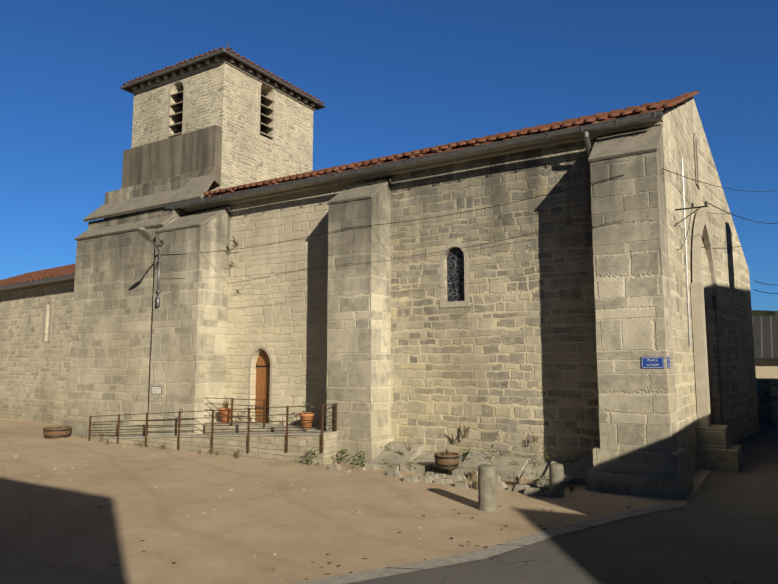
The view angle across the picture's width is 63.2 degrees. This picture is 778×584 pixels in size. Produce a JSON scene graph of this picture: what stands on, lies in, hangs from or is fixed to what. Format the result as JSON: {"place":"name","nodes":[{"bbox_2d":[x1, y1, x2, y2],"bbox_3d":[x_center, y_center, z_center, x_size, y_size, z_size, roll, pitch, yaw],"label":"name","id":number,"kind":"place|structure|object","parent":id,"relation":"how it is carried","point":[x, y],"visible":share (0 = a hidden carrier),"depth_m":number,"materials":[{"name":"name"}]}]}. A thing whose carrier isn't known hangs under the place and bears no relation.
{"place":"outdoors","nodes":[
{"label":"outdoors","id":0,"kind":"place"},
{"bbox_2d":[0,283,73,423],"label":"chancel walls","id":1,"kind":"structure","parent":0,"point":[34,376],"depth_m":23.14,"materials":[{"name":"beige stone"}]},
{"bbox_2d":[0,278,74,341],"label":"chancel dressings","id":2,"kind":"structure","parent":1,"relation":"attached to","point":[49,299],"depth_m":22.86,"materials":[{"name":"beige stone"}]},
{"bbox_2d":[0,274,74,290],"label":"chancel gutter","id":3,"kind":"object","parent":1,"relation":"attached to","point":[48,280],"visible":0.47,"depth_m":22.46,"materials":[{"name":"grey metal"}]},
{"bbox_2d":[0,264,74,285],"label":"chancel roof tiles","id":4,"kind":"object","parent":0,"point":[49,273],"visible":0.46,"depth_m":25.29,"materials":[{"name":"tile"}]},
{"bbox_2d":[131,62,312,191],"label":"tower walls","id":5,"kind":"structure","parent":0,"point":[224,95],"depth_m":20.08,"materials":[{"name":"beige stone"}]},
{"bbox_2d":[121,125,221,188],"bbox_3d":[-6.880,-3.889,19.589,4.310,1.770,0.420,-4,-8,32],"label":"tower skirt","id":6,"kind":"object","parent":5,"relation":"attached to","point":[195,154],"visible":0.71,"depth_m":19.32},
{"bbox_2d":[166,77,275,140],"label":"window surrounds","id":7,"kind":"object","parent":5,"relation":"attached to","point":[180,79],"depth_m":20.12,"materials":[{"name":"beige stone"}]},
{"bbox_2d":[168,90,273,137],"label":"louvers","id":8,"kind":"object","parent":5,"relation":"in","point":[260,113],"visible":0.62,"depth_m":20.18,"materials":[{"name":"wood"}]},
{"bbox_2d":[132,56,314,110],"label":"tower cornice","id":9,"kind":"structure","parent":5,"relation":"attached to","point":[266,84],"depth_m":20.19,"materials":[{"name":"beige stone"}]},
{"bbox_2d":[125,52,321,107],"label":"roof eaves","id":10,"kind":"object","parent":9,"relation":"on","point":[228,56],"depth_m":20.16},
{"bbox_2d":[120,49,325,109],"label":"roof tiles","id":11,"kind":"object","parent":10,"relation":"attached to","point":[123,87],"visible":0.65,"depth_m":20.02,"materials":[{"name":"brown tile"}]},
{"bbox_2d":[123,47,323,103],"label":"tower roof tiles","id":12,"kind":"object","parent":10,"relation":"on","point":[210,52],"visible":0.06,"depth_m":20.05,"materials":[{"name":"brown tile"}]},
{"bbox_2d":[107,421,338,438],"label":"ramp paving","id":13,"kind":"structure","parent":0,"point":[313,431],"depth_m":14.76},
{"bbox_2d":[0,417,710,583],"bbox_3d":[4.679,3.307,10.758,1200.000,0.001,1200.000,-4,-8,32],"label":"sand ground","id":14,"kind":"structure","parent":0,"point":[220,545],"depth_m":8.76,"materials":[{"name":"beige sand"}]},
{"bbox_2d":[60,420,147,439],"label":"massif plinth","id":15,"kind":"structure","parent":14,"relation":"on","point":[79,428],"depth_m":17.53,"materials":[{"name":"stone"}]},
{"bbox_2d":[67,175,192,425],"bbox_3d":[-6.037,0.678,20.752,3.949,7.470,6.719,-4,-8,32],"label":"tower base","id":16,"kind":"object","parent":14,"relation":"on","point":[111,348],"visible":0.35,"depth_m":17.93,"materials":[{"name":"beige stone"}]},
{"bbox_2d":[74,173,216,239],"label":"sloped stone ledges","id":17,"kind":"object","parent":16,"relation":"on","point":[196,188],"visible":0.9,"depth_m":18.13,"materials":[{"name":"grey stone"}]},
{"bbox_2d":[109,424,338,464],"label":"ramp retaining wall","id":18,"kind":"structure","parent":14,"relation":"on","point":[272,447],"depth_m":13.99,"materials":[{"name":"beige stone"}]},
{"bbox_2d":[88,397,336,451],"bbox_3d":[-4.413,3.199,15.587,7.936,1.290,1.256,-4,-8,32],"label":"ramp railing","id":19,"kind":"object","parent":18,"relation":"on","point":[248,428],"visible":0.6,"depth_m":14.70,"materials":[{"name":"metal"}]},
{"bbox_2d":[218,407,313,428],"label":"terracotta pots","id":20,"kind":"object","parent":18,"relation":"on","point":[225,418],"visible":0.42,"depth_m":14.34,"materials":[{"name":"orange ceramic"}]},
{"bbox_2d":[43,426,458,468],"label":"planters","id":21,"kind":"object","parent":14,"relation":"on","point":[437,460],"visible":0.9,"depth_m":11.89,"materials":[{"name":"brown wood"}]},
{"bbox_2d":[43,428,459,466],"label":"barrel hoops","id":22,"kind":"object","parent":21,"relation":"attached to","point":[434,455],"visible":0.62,"depth_m":11.59,"materials":[{"name":"metal"}]},
{"bbox_2d":[56,237,573,491],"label":"dry plants","id":23,"kind":"object","parent":14,"relation":"on","point":[535,438],"visible":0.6,"depth_m":13.95,"materials":[{"name":"brown plant"}]},
{"bbox_2d":[0,437,630,580],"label":"gravel pebbles","id":24,"kind":"object","parent":14,"relation":"on","point":[101,506],"visible":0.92,"depth_m":9.40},
{"bbox_2d":[114,464,552,578],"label":"dead leaves","id":25,"kind":"object","parent":14,"relation":"on","point":[397,533],"visible":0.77,"depth_m":7.23,"materials":[{"name":"brown plant"}]},
{"bbox_2d":[100,402,571,488],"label":"green weeds","id":26,"kind":"object","parent":14,"relation":"on","point":[341,451],"visible":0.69,"depth_m":12.43,"materials":[{"name":"green plant"}]},
{"bbox_2d":[148,133,741,500],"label":"buttresses","id":27,"kind":"structure","parent":14,"relation":"on","point":[637,452],"depth_m":13.16,"materials":[{"name":"stone"}]},
{"bbox_2d":[148,240,161,306],"bbox_3d":[-5.996,-0.470,16.111,0.122,1.601,1.211,1,-6,-7],"label":"street lamp arm","id":28,"kind":"object","parent":27,"relation":"attached to","point":[157,299],"visible":1,"depth_m":16.59},
{"bbox_2d":[137,227,149,239],"bbox_3d":[-5.921,-1.419,15.312,0.239,0.209,0.613,0,-6,0],"label":"street lamp","id":29,"kind":"object","parent":28,"relation":"attached to","point":[143,232],"visible":1,"depth_m":15.21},
{"bbox_2d":[152,387,160,393],"bbox_3d":[-5.984,2.535,16.301,0.360,0.170,0.010,-4,-8,32],"label":"info plaque","id":30,"kind":"object","parent":27,"relation":"attached to","point":[156,391],"visible":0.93,"depth_m":16.30,"materials":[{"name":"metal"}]},
{"bbox_2d":[641,357,670,367],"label":"street sign plates","id":31,"kind":"object","parent":27,"relation":"on","point":[659,361],"visible":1,"depth_m":10.28,"materials":[{"name":"blue metal"}]},
{"bbox_2d":[642,357,670,367],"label":"street sign borders","id":32,"kind":"object","parent":31,"relation":"attached to","point":[656,367],"visible":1,"depth_m":10.30,"materials":[{"name":"white metal"}]},
{"bbox_2d":[328,441,592,497],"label":"rocks","id":33,"kind":"object","parent":14,"relation":"on","point":[398,454],"visible":0.88,"depth_m":11.73,"materials":[{"name":"grey stone"}]},
{"bbox_2d":[187,97,758,472],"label":"nave walls","id":34,"kind":"structure","parent":14,"relation":"on","point":[504,362],"depth_m":13.20,"materials":[{"name":"beige stone"}]},
{"bbox_2d":[255,350,269,422],"bbox_3d":[-3.108,2.359,15.986,0.700,1.950,0.050,-4,-8,32],"label":"side door","id":35,"kind":"structure","parent":34,"relation":"attached to","point":[263,382],"depth_m":16.02,"materials":[{"name":"brown wood"}]},
{"bbox_2d":[255,364,269,409],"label":"door hinges","id":36,"kind":"object","parent":35,"relation":"attached to","point":[256,367],"visible":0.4,"depth_m":16.04,"materials":[{"name":"metal"}]},
{"bbox_2d":[247,242,469,423],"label":"opening surrounds","id":37,"kind":"object","parent":34,"relation":"attached to","point":[465,303],"visible":0.96,"depth_m":13.34,"materials":[{"name":"stone"}]},
{"bbox_2d":[154,124,662,232],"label":"buttress caps","id":38,"kind":"object","parent":34,"relation":"attached to","point":[631,142],"visible":0.98,"depth_m":11.57,"materials":[{"name":"stone"}]},
{"bbox_2d":[180,118,662,211],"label":"cornice","id":39,"kind":"structure","parent":34,"relation":"attached to","point":[478,155],"depth_m":13.68,"materials":[{"name":"beige stone"}]},
{"bbox_2d":[164,110,662,433],"bbox_3d":[-0.635,0.322,14.069,12.810,6.171,0.571,-4,-8,32],"label":"gutter and downspout","id":40,"kind":"object","parent":39,"relation":"attached to","point":[585,130],"visible":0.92,"depth_m":12.88,"materials":[{"name":"grey metal"}]},
{"bbox_2d":[203,91,699,197],"bbox_3d":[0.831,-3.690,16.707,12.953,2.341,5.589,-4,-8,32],"label":"nave roof tiles","id":41,"kind":"object","parent":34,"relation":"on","point":[591,119],"visible":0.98,"depth_m":13.88,"materials":[{"name":"red tile"}]},
{"bbox_2d":[447,247,464,301],"bbox_3d":[1.431,-0.378,13.339,0.520,1.220,0.001,-4,-8,32],"label":"window","id":42,"kind":"structure","parent":34,"relation":"in","point":[455,276],"depth_m":13.35,"materials":[{"name":"glass"}]},
{"bbox_2d":[161,168,777,293],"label":"overhead cables","id":43,"kind":"object","parent":34,"relation":"attached to","point":[698,207],"visible":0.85,"depth_m":12.46,"materials":[{"name":"black plastic"}]},
{"bbox_2d":[681,159,690,346],"bbox_3d":[5.987,-0.823,12.744,0.090,3.850,0.036,3,-7,-27],"label":"conduit","id":44,"kind":"object","parent":34,"relation":"attached to","point":[686,254],"visible":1,"depth_m":12.72,"materials":[{"name":"metal"}]},
{"bbox_2d":[695,140,698,186],"bbox_3d":[7.572,-3.175,15.541,0.001,1.250,0.450,-4,-8,32],"label":"slit window","id":45,"kind":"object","parent":34,"relation":"attached to","point":[697,163],"visible":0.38,"depth_m":15.55,"materials":[{"name":"beige stone"}]},
{"bbox_2d":[690,133,724,426],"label":"front dressings","id":46,"kind":"structure","parent":34,"relation":"attached to","point":[701,227],"depth_m":13.16,"materials":[{"name":"stone"}]},
{"bbox_2d":[704,298,713,423],"bbox_3d":[7.360,1.780,14.644,0.050,3.300,2.500,-4,-8,32],"label":"door","id":47,"kind":"structure","parent":34,"relation":"attached to","point":[709,362],"depth_m":14.99,"materials":[{"name":"brown wood"}]},
{"bbox_2d":[294,503,685,583],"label":"kerb strip","id":48,"kind":"object","parent":14,"relation":"on","point":[456,559],"visible":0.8,"depth_m":6.96,"materials":[{"name":"concrete"}]},
{"bbox_2d":[478,463,564,511],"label":"stone bollards","id":49,"kind":"object","parent":14,"relation":"on","point":[487,489],"visible":0.96,"depth_m":9.04,"materials":[{"name":"grey stone"}]},
{"bbox_2d":[0,0,777,310],"label":"sky","id":50,"kind":"structure","parent":0,"point":[390,77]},
{"bbox_2d":[347,419,777,583],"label":"road asphalt","id":51,"kind":"structure","parent":0,"point":[720,527],"depth_m":7.14,"materials":[{"name":"grey asphalt"}]},
{"bbox_2d":[752,315,777,357],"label":"shed roof","id":52,"kind":"structure","parent":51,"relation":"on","point":[765,333],"depth_m":34.04,"materials":[{"name":"grey metal"}]},
{"bbox_2d":[756,378,777,428],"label":"street wall","id":53,"kind":"structure","parent":51,"relation":"on","point":[767,394],"depth_m":23.68,"materials":[{"name":"stone"}]},
{"bbox_2d":[752,310,777,315],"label":"wooded ridge","id":54,"kind":"structure","parent":0,"point":[763,313],"depth_m":371.24,"materials":[{"name":"green plant"}]},
{"bbox_2d":[755,361,777,378],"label":"shed walls","id":55,"kind":"structure","parent":0,"point":[766,369],"depth_m":32.33,"materials":[{"name":"beige paint"}]},
{"bbox_2d":[755,358,777,360],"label":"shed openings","id":56,"kind":"object","parent":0,"point":[766,359],"depth_m":32.04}
]}

